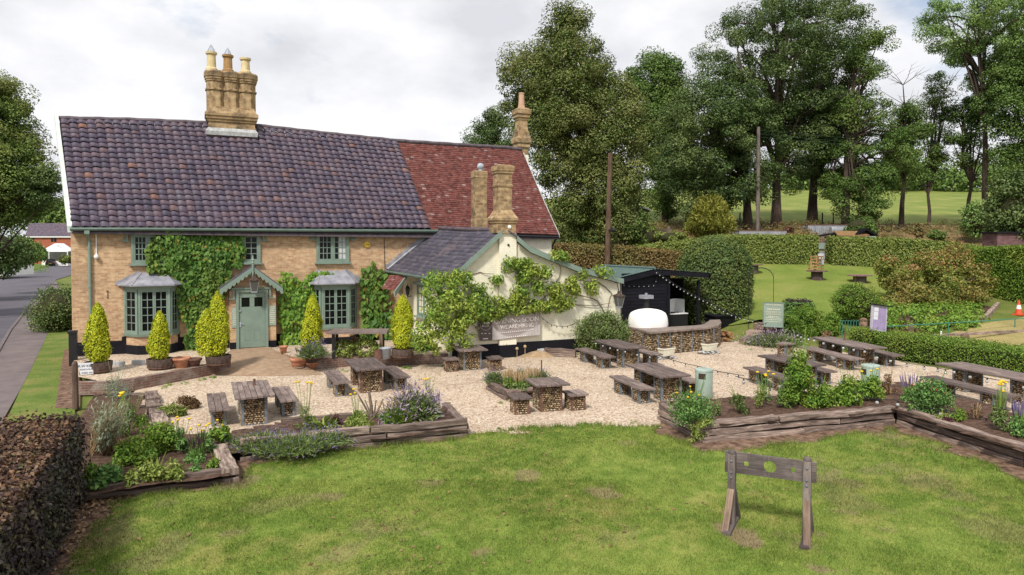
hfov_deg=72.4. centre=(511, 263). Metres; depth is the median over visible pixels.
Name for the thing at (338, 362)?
garden wall
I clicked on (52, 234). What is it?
brick house
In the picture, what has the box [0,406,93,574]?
copper hedge
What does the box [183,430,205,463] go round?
salvia
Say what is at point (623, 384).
garden bench
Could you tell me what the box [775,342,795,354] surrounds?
garden stool
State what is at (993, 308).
bank edging
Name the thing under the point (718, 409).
perennial
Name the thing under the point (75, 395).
wooden post
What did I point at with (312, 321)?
potted conifer
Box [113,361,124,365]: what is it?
stone block
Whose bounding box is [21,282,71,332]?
laurel
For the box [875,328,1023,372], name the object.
hedge
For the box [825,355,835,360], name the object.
stone ball
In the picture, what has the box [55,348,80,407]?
earth strip
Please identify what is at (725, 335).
log stack
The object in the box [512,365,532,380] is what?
lavender
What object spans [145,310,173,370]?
potted conifer
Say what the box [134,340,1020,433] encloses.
gravel yard
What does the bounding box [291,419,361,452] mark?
catmint
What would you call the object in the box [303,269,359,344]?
bay window
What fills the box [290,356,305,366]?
flower pot
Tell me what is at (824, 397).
perennial
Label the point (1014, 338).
bowling green
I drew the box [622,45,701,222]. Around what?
tree
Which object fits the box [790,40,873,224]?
tree
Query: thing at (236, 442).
catmint
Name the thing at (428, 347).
corner perennial
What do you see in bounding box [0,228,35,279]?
roadside bush
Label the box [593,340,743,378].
string lights
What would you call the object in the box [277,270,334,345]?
grape vine
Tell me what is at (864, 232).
turf shed
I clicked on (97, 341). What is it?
potted conifer
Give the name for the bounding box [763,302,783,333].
garden sign
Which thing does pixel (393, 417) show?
lavender
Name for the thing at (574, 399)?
garden stool
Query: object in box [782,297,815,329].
clipped shrub
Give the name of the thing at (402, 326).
potted conifer
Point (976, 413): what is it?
perennial
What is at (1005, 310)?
ground
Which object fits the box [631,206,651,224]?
board shed
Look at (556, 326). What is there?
string lights
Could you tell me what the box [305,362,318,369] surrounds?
flower pot
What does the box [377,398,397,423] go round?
salvia
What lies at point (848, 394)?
perennial
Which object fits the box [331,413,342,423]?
perennial
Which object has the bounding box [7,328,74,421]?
grass verge
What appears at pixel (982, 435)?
raised bed
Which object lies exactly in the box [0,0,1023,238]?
sky
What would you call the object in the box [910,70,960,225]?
tree
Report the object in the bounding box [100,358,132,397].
perennial
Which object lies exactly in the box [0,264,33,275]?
grey house
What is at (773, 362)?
garden table
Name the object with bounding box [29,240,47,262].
roadside bush
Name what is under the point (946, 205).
field
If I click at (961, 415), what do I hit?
perennial
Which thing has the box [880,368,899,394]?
perennial
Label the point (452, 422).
raised bed
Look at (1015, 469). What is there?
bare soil
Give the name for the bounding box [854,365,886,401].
perennial
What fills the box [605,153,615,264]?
utility pole
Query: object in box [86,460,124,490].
perennial
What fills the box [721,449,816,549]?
pillory
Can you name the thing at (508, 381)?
dry seed heads
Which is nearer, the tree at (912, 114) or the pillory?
the pillory
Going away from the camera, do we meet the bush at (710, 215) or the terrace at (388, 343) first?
the terrace at (388, 343)
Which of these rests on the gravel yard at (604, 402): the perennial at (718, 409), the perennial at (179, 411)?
the perennial at (179, 411)
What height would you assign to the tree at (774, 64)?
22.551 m
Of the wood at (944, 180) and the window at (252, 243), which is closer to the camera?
the window at (252, 243)
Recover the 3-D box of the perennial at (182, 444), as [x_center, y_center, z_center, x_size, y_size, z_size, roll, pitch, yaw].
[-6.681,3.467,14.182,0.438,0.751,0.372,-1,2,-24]
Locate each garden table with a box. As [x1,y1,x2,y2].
[231,380,274,425]
[344,357,389,392]
[453,345,487,370]
[525,377,569,411]
[593,339,646,367]
[626,362,690,400]
[757,354,826,386]
[809,336,886,366]
[935,362,1023,405]
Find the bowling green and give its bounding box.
[949,317,1023,346]
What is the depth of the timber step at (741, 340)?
31.10 m
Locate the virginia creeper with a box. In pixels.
[144,227,246,350]
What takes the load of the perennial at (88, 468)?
on the raised bed at (452, 422)
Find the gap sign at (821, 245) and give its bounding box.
[817,243,825,258]
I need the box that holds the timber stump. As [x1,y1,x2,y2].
[960,333,969,342]
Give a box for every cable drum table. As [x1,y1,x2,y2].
[750,264,762,273]
[806,270,827,280]
[847,274,872,282]
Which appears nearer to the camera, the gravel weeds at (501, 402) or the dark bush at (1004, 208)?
the gravel weeds at (501, 402)
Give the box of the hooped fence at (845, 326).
[839,320,858,338]
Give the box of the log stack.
[721,330,733,341]
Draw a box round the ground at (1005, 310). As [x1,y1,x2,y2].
[1,224,1023,468]
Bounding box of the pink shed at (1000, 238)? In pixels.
[979,232,1023,246]
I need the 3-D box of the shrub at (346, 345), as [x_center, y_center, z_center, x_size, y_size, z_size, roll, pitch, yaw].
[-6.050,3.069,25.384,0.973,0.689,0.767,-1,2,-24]
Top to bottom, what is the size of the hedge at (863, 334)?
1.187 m
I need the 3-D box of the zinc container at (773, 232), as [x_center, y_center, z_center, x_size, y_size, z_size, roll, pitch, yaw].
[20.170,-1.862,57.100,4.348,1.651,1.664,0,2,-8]
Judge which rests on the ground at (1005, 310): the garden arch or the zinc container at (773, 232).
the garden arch
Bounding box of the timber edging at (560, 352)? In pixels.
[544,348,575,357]
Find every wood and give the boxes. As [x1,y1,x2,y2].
[17,197,65,230]
[653,156,1022,191]
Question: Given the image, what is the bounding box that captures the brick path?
[213,347,322,375]
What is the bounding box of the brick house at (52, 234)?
[26,223,70,263]
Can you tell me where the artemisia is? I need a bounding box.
[87,394,133,456]
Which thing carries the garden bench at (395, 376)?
on the gravel yard at (604, 402)
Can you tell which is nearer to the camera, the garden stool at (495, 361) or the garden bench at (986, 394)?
the garden bench at (986, 394)
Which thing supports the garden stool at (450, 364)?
on the gravel yard at (604, 402)
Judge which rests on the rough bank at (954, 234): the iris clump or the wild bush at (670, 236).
the wild bush at (670, 236)
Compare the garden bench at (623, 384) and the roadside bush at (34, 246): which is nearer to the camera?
the garden bench at (623, 384)
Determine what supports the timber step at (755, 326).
on the ground at (1005, 310)
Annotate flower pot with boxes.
[172,356,190,368]
[188,357,201,366]
[279,345,287,352]
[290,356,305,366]
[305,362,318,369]
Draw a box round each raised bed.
[78,390,468,500]
[486,381,532,399]
[657,382,1023,466]
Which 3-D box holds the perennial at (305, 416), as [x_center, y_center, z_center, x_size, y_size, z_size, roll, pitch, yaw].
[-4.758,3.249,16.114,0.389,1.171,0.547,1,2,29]
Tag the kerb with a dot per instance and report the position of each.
(9, 331)
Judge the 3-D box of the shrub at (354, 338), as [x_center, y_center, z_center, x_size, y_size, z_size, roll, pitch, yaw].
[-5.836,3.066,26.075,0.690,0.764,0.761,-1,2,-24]
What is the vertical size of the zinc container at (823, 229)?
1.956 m
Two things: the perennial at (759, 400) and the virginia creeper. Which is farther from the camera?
the virginia creeper
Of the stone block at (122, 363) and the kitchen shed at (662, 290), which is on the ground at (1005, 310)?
the kitchen shed at (662, 290)
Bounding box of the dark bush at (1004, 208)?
[976,167,1023,239]
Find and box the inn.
[54,44,625,361]
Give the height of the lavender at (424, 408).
1.158 m
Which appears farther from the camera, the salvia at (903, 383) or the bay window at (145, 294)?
the bay window at (145, 294)
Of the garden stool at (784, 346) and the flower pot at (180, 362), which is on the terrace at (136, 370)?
the flower pot at (180, 362)
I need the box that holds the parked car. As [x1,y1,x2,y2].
[45,259,54,265]
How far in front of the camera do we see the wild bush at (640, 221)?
48.37 m
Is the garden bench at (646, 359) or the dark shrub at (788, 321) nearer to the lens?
the garden bench at (646, 359)
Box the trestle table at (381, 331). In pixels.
[326,314,388,358]
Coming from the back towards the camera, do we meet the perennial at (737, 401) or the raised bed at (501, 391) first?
the raised bed at (501, 391)
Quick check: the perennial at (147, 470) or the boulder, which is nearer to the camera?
the perennial at (147, 470)
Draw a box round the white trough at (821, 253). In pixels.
[818,251,824,258]
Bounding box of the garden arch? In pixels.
[748,267,773,329]
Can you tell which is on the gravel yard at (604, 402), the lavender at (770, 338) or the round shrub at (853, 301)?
the lavender at (770, 338)
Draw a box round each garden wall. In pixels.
[70,361,230,394]
[305,353,447,368]
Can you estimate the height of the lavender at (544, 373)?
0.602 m
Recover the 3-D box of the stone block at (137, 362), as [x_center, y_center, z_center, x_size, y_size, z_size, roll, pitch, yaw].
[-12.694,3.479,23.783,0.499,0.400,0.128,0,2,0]
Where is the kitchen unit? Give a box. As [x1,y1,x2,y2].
[670,298,687,326]
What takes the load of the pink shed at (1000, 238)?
on the rough bank at (954, 234)
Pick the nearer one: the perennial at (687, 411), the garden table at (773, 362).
the perennial at (687, 411)
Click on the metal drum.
(832, 229)
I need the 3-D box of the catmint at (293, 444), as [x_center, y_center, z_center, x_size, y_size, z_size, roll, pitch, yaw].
[-4.363,3.601,14.246,2.304,0.495,2.286,-1,2,-24]
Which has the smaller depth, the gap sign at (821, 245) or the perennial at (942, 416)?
the perennial at (942, 416)
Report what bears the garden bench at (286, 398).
on the gravel yard at (604, 402)
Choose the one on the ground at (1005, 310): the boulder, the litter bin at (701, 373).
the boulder
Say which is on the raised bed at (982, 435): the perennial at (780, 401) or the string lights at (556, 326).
the perennial at (780, 401)
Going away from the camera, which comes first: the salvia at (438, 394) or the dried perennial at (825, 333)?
the salvia at (438, 394)
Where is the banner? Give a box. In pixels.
[479,313,539,340]
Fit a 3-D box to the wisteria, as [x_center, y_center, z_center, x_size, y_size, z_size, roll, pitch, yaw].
[-0.077,1.575,27.520,9.457,4.404,3.146,-1,2,-37]
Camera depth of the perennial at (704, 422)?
15.51 m
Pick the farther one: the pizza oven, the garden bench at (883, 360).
the pizza oven
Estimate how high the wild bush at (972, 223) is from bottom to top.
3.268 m
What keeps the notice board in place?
on the ground at (1005, 310)
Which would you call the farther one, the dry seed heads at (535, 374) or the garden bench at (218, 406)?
the dry seed heads at (535, 374)
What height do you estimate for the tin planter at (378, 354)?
0.330 m
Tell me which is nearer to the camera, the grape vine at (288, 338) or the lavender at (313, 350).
the lavender at (313, 350)
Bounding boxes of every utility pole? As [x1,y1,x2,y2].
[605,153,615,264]
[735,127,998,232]
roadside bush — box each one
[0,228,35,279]
[5,233,47,269]
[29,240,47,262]
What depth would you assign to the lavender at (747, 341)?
30.85 m
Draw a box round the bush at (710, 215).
[683,193,737,237]
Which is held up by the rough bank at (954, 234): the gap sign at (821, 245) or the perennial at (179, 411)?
the gap sign at (821, 245)
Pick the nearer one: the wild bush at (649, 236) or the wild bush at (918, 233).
the wild bush at (649, 236)
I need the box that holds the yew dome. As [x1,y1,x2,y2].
[675,235,755,324]
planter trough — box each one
[657,346,677,359]
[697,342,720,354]
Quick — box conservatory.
[42,243,70,265]
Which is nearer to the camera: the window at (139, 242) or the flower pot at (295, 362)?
the flower pot at (295, 362)
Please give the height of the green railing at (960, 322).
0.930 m
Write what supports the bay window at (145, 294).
in the inn
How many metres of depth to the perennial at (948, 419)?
15.88 m
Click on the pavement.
(21, 348)
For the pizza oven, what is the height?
1.367 m
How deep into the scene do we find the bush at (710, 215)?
51.08 m
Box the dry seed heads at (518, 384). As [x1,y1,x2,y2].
[509,369,528,391]
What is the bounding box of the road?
[0,266,70,342]
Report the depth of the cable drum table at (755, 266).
45.22 m
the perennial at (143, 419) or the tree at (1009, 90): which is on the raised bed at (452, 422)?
the perennial at (143, 419)
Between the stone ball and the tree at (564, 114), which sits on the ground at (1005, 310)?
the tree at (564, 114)
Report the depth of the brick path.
24.52 m
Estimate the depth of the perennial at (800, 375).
17.36 m
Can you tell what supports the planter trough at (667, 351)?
on the gravel yard at (604, 402)
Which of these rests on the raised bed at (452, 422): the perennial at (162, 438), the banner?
the perennial at (162, 438)
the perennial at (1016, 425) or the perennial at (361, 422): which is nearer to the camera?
the perennial at (1016, 425)
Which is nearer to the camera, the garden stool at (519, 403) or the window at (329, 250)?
the garden stool at (519, 403)
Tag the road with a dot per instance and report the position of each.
(17, 292)
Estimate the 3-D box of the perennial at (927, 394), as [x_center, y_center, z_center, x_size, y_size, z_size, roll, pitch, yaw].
[10.059,3.139,16.950,1.295,1.167,1.015,-1,2,-24]
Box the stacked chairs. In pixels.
[808,256,823,269]
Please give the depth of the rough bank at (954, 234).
59.27 m
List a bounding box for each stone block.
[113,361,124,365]
[131,360,144,364]
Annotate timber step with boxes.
[739,337,755,343]
[746,329,773,335]
[753,322,778,329]
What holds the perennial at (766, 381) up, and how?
on the raised bed at (982, 435)
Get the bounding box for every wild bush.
[613,206,651,244]
[626,223,661,245]
[654,230,688,242]
[678,198,697,226]
[783,226,793,232]
[843,215,878,233]
[913,222,924,239]
[926,229,946,240]
[955,199,988,239]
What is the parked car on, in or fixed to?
on the far verge
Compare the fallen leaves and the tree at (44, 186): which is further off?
the tree at (44, 186)
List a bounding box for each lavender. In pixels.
[289,335,338,358]
[369,377,450,423]
[374,394,419,424]
[481,365,507,383]
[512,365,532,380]
[527,363,556,377]
[734,327,810,348]
[743,333,760,345]
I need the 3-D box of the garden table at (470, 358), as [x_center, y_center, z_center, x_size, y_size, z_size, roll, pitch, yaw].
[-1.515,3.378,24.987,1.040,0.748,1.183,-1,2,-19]
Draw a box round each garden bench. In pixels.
[207,392,229,426]
[272,386,298,416]
[323,369,350,396]
[383,365,410,390]
[575,347,615,368]
[609,375,655,403]
[639,349,662,362]
[682,377,694,395]
[743,366,790,391]
[798,346,864,369]
[817,367,837,384]
[848,347,904,365]
[920,375,1021,408]
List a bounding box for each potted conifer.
[81,302,112,373]
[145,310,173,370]
[194,291,230,366]
[300,294,323,360]
[389,294,413,358]
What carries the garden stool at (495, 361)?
on the gravel yard at (604, 402)
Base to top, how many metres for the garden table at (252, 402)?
0.746 m
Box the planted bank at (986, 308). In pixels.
[781,303,990,334]
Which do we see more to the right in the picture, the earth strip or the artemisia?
the artemisia
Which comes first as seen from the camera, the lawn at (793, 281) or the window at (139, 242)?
the window at (139, 242)
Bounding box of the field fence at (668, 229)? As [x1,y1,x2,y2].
[656,226,669,232]
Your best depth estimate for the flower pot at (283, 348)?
26.22 m
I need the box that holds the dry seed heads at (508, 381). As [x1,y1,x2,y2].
[501,368,515,387]
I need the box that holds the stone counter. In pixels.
[623,320,720,352]
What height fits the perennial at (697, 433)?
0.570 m
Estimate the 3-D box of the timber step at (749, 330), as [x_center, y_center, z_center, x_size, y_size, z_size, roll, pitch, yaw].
[11.395,3.209,32.150,1.084,0.220,0.900,1,2,29]
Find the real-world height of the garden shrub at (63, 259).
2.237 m
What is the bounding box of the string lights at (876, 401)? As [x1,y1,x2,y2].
[735,376,1008,421]
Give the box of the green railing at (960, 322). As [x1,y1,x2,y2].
[888,318,1023,336]
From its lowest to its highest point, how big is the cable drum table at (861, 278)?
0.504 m
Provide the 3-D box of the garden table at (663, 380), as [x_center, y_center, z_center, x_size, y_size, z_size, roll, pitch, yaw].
[4.285,3.488,20.666,0.995,0.745,2.237,0,2,-16]
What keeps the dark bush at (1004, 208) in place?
on the rough bank at (954, 234)
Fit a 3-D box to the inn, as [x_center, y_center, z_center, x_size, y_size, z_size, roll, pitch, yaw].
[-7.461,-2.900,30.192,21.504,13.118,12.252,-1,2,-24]
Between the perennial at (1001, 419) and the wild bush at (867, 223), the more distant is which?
the wild bush at (867, 223)
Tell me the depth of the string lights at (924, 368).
20.88 m
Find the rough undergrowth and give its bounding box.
[572,217,980,250]
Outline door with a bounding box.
[239,292,265,347]
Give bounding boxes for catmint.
[222,423,293,458]
[236,422,353,461]
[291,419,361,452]
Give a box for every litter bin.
[695,367,712,398]
[861,363,880,385]
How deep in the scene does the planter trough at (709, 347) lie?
28.26 m
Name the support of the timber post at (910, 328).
on the ground at (1005, 310)
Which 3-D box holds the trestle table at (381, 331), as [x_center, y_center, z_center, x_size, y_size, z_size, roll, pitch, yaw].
[-5.650,2.622,25.987,2.162,1.517,2.384,0,2,-6]
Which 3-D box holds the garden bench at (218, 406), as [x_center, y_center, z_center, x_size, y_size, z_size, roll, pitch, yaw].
[-7.478,3.710,17.785,0.462,0.451,2.130,-1,2,-25]
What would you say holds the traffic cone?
on the ground at (1005, 310)
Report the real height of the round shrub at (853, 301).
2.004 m
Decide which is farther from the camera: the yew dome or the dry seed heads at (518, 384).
the yew dome
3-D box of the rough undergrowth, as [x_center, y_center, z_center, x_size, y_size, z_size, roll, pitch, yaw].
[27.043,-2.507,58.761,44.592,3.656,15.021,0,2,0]
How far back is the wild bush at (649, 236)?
49.30 m
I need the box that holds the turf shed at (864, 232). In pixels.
[818,228,877,242]
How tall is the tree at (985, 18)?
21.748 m
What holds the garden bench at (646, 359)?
on the gravel yard at (604, 402)
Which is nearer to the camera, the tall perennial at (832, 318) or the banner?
the banner
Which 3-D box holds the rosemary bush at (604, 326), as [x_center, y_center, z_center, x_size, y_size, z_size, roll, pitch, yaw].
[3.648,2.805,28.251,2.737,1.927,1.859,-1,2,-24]
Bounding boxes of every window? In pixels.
[115,271,185,354]
[122,234,170,265]
[219,236,267,264]
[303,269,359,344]
[309,236,355,263]
[413,281,431,318]
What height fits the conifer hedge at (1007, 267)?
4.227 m
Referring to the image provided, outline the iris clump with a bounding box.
[307,414,340,430]
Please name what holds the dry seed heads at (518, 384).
on the raised bed at (501, 391)
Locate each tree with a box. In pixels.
[0,69,63,234]
[0,166,62,252]
[458,102,533,165]
[495,0,660,244]
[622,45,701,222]
[650,60,798,229]
[688,0,882,227]
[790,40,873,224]
[813,25,935,224]
[874,61,937,229]
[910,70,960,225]
[911,0,1023,206]
[939,95,995,230]
[975,29,1023,177]
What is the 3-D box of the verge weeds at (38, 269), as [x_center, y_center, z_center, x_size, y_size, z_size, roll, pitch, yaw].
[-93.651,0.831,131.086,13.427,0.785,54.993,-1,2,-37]
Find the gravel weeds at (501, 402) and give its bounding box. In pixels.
[161,349,805,429]
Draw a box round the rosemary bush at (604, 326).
[570,309,632,350]
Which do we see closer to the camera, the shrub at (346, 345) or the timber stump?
the shrub at (346, 345)
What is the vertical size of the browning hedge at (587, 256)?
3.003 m
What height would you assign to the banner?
0.981 m
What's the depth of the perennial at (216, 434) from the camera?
14.81 m
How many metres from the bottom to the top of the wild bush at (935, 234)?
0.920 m
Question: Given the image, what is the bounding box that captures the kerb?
[0,280,54,349]
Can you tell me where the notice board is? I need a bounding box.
[869,303,892,332]
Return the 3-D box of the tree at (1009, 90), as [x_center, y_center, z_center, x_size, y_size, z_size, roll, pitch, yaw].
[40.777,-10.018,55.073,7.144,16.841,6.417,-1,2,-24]
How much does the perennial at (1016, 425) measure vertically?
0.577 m
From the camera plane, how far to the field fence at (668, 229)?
53.94 m
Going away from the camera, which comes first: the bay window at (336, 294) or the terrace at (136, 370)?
the terrace at (136, 370)
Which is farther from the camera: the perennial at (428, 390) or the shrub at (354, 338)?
the shrub at (354, 338)
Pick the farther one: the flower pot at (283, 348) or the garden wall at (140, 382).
the flower pot at (283, 348)
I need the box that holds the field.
[545,189,995,227]
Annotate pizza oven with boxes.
[628,293,667,327]
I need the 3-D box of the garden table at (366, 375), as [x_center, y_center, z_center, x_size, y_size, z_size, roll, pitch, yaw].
[-4.520,3.461,21.681,0.990,0.744,2.152,-1,2,-23]
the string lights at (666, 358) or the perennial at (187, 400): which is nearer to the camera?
the perennial at (187, 400)
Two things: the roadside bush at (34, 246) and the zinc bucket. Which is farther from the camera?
the roadside bush at (34, 246)
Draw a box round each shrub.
[57,254,70,264]
[335,338,356,357]
[349,336,362,354]
[354,336,381,356]
[358,391,383,418]
[781,310,809,334]
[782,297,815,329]
[828,282,882,323]
[872,240,999,308]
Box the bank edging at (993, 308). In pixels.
[974,302,999,320]
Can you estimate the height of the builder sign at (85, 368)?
0.723 m
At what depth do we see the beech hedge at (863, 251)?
48.33 m
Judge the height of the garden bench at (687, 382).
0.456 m
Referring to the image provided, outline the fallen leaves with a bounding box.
[47,347,1008,574]
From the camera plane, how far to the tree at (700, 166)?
59.02 m
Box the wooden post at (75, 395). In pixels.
[72,361,78,409]
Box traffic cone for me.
[1011,300,1023,315]
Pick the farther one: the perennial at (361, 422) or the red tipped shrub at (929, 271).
the red tipped shrub at (929, 271)
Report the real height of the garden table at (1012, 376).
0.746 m
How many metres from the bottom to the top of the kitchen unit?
1.701 m
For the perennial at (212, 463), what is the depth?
13.18 m
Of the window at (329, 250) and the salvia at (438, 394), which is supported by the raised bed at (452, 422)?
the salvia at (438, 394)
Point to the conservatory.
(56, 250)
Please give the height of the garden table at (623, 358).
0.741 m
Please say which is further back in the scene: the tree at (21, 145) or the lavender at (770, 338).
the tree at (21, 145)
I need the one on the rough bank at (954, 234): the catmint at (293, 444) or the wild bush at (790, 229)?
the wild bush at (790, 229)
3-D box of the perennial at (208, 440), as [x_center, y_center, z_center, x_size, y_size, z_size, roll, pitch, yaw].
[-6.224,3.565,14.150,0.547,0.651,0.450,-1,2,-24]
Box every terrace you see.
[74,348,230,380]
[271,340,446,357]
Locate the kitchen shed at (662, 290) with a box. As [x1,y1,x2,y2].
[590,264,709,326]
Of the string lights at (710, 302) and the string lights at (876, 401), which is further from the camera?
the string lights at (710, 302)
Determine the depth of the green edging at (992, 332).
30.89 m
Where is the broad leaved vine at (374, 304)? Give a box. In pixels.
[359,260,395,339]
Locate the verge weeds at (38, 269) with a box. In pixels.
[34,264,50,272]
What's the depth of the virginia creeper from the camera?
26.91 m
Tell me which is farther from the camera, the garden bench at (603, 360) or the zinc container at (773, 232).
the zinc container at (773, 232)
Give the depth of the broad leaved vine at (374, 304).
29.68 m
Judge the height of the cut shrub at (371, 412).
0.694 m
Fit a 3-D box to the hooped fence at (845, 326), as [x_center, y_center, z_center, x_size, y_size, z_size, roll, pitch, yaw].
[13.978,2.923,29.009,0.825,1.145,0.020,0,2,0]
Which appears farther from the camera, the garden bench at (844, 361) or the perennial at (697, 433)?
the garden bench at (844, 361)
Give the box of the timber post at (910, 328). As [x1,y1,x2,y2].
[908,325,913,333]
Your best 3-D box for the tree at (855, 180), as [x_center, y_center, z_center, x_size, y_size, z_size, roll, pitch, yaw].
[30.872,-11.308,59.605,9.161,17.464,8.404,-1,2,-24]
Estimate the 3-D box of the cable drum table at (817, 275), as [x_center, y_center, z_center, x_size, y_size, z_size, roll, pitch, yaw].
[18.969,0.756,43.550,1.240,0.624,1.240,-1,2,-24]
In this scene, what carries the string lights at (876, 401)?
hanging from the raised bed at (982, 435)
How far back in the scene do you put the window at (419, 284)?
28.83 m
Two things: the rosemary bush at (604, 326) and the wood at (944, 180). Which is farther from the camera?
the wood at (944, 180)
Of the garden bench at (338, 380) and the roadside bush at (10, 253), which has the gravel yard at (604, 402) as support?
the garden bench at (338, 380)
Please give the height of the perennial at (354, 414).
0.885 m
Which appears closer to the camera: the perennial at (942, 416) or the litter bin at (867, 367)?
the perennial at (942, 416)
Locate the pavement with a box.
[0,280,60,422]
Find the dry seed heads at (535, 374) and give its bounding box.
[523,366,538,386]
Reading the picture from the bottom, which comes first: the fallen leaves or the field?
the fallen leaves
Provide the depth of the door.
27.41 m
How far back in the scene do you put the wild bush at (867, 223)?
55.36 m
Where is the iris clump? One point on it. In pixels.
(325, 421)
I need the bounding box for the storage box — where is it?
[703,313,739,328]
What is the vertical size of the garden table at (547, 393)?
0.747 m
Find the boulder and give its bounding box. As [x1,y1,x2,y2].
[859,318,867,326]
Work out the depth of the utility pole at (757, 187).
56.87 m
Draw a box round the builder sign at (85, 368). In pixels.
[78,362,92,380]
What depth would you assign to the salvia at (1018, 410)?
15.30 m
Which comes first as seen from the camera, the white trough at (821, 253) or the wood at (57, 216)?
the white trough at (821, 253)
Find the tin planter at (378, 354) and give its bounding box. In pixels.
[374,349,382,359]
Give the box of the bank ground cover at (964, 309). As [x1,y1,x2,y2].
[880,298,989,334]
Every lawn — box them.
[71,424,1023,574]
[729,263,946,324]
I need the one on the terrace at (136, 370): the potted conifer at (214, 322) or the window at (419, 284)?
the potted conifer at (214, 322)
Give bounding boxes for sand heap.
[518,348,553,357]
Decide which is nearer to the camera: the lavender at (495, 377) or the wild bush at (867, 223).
the lavender at (495, 377)
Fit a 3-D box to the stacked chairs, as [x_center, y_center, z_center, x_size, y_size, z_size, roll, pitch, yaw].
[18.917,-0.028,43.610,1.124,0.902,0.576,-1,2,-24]
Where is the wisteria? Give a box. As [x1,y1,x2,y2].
[405,247,615,355]
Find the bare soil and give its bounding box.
[42,408,1023,574]
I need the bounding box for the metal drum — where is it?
[829,227,845,232]
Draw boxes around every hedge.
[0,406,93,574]
[552,241,682,277]
[634,233,819,264]
[825,235,983,267]
[844,324,888,353]
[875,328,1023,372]
[965,244,1023,304]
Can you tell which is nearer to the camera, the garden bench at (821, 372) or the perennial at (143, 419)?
the perennial at (143, 419)
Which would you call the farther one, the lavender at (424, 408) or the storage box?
the storage box
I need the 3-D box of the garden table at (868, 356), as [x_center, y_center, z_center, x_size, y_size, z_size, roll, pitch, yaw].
[12.604,3.337,26.468,1.092,0.744,3.118,0,2,-11]
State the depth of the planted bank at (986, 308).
33.57 m
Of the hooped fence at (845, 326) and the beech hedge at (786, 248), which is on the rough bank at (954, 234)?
the beech hedge at (786, 248)
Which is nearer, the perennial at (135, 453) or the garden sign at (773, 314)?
the perennial at (135, 453)
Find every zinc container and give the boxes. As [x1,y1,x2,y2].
[733,230,786,234]
[802,225,846,234]
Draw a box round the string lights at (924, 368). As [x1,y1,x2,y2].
[796,332,1023,388]
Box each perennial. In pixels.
[81,462,99,483]
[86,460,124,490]
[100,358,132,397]
[107,390,151,435]
[110,431,157,467]
[121,452,186,486]
[134,410,183,455]
[156,402,189,416]
[171,416,191,451]
[174,394,201,409]
[188,458,201,471]
[189,423,217,452]
[205,452,220,468]
[208,419,232,443]
[293,380,316,428]
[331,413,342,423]
[342,410,374,430]
[349,388,365,422]
[410,342,435,350]
[422,373,435,396]
[667,375,718,426]
[687,418,707,443]
[697,414,712,427]
[712,394,721,415]
[728,384,749,414]
[751,379,765,406]
[754,370,774,402]
[775,369,794,408]
[777,321,819,407]
[784,302,826,339]
[799,374,839,409]
[815,311,848,336]
[817,330,832,340]
[831,363,863,406]
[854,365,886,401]
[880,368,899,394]
[900,366,956,415]
[936,409,949,418]
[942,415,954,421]
[949,404,968,421]
[965,403,985,418]
[988,380,1009,431]
[1007,413,1023,437]
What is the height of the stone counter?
0.970 m
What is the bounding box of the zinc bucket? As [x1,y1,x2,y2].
[379,347,390,358]
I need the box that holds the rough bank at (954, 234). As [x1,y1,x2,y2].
[602,224,981,262]
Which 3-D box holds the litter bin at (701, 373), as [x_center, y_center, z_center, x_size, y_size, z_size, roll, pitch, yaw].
[5.535,3.428,20.195,0.509,0.888,0.509,-1,2,-24]
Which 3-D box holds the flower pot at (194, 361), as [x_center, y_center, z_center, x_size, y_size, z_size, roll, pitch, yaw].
[-10.632,3.309,23.399,0.518,0.280,0.510,-1,2,-24]
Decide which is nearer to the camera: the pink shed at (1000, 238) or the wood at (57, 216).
the pink shed at (1000, 238)
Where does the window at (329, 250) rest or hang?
in the inn
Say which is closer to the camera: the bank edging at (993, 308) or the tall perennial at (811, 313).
the tall perennial at (811, 313)
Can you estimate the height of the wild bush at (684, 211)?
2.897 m
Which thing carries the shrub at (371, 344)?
on the terrace at (388, 343)
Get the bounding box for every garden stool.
[442,356,458,371]
[485,355,503,370]
[507,392,532,414]
[562,389,588,410]
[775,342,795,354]
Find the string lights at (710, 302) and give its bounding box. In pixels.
[655,270,767,326]
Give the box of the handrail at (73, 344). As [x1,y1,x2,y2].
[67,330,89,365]
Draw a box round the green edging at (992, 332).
[935,327,1023,336]
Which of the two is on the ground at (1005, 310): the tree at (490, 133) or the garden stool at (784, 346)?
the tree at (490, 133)
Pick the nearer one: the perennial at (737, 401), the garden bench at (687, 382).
the perennial at (737, 401)
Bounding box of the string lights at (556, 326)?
[542,319,577,328]
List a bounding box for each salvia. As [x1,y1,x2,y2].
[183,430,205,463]
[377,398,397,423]
[427,390,442,417]
[899,373,920,400]
[1006,397,1023,429]
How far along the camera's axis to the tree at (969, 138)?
60.82 m

